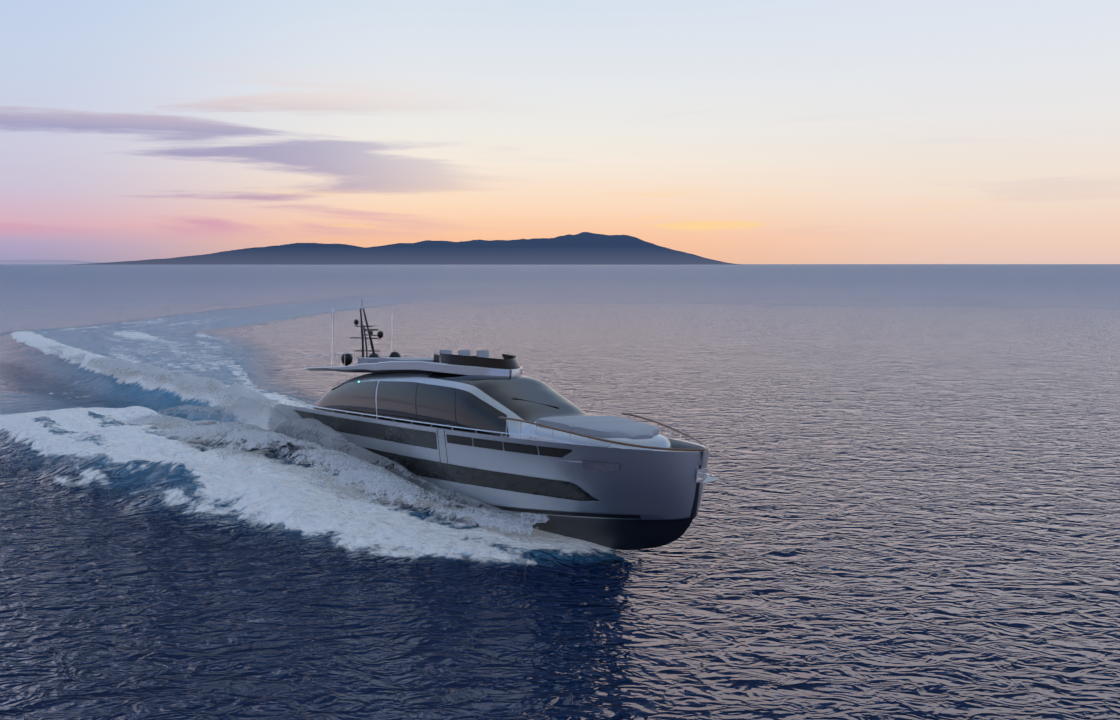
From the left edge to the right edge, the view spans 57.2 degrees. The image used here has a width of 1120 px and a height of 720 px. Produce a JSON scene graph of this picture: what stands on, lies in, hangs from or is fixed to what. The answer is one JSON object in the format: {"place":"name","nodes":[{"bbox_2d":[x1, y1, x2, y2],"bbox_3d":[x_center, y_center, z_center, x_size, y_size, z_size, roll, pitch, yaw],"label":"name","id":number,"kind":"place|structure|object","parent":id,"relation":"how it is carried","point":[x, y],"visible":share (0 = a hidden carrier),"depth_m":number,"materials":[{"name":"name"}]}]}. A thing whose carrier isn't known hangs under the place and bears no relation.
{"place":"outdoors","nodes":[
{"label":"outdoors","id":0,"kind":"place"},
{"bbox_2d":[0,260,105,263],"bbox_3d":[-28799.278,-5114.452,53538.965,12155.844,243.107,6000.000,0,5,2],"label":"coast hill","id":1,"kind":"structure","parent":0,"point":[42,262],"depth_m":51441.04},
{"bbox_2d":[68,232,741,264],"bbox_3d":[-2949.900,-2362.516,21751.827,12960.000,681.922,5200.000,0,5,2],"label":"island hill","id":2,"kind":"structure","parent":0,"point":[585,248],"depth_m":19644.04,"materials":[{"name":"stone"}]},
{"bbox_2d":[0,264,1119,719],"bbox_3d":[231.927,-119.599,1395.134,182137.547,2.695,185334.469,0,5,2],"label":"sea","id":3,"kind":"structure","parent":0,"point":[908,504],"depth_m":47.66,"materials":[{"name":"liquid"}]},
{"bbox_2d":[46,346,278,415],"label":"wake foam","id":4,"kind":"object","parent":3,"relation":"on","point":[237,389],"visible":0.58,"depth_m":84.90,"materials":[{"name":"white liquid"}]},
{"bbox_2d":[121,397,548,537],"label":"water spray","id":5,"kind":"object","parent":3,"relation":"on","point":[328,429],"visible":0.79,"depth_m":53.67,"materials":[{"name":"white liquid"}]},
{"bbox_2d":[268,308,719,549],"bbox_3d":[-4.890,2.467,52.095,7.700,10.902,36.380,0,3,-36],"label":"yacht","id":6,"kind":"object","parent":3,"relation":"on","point":[500,434],"visible":0.96,"depth_m":44.65,"materials":[{"name":"silver metal"}]},
{"bbox_2d":[0,0,1119,263],"label":"sky","id":7,"kind":"structure","parent":0,"point":[729,131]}
]}

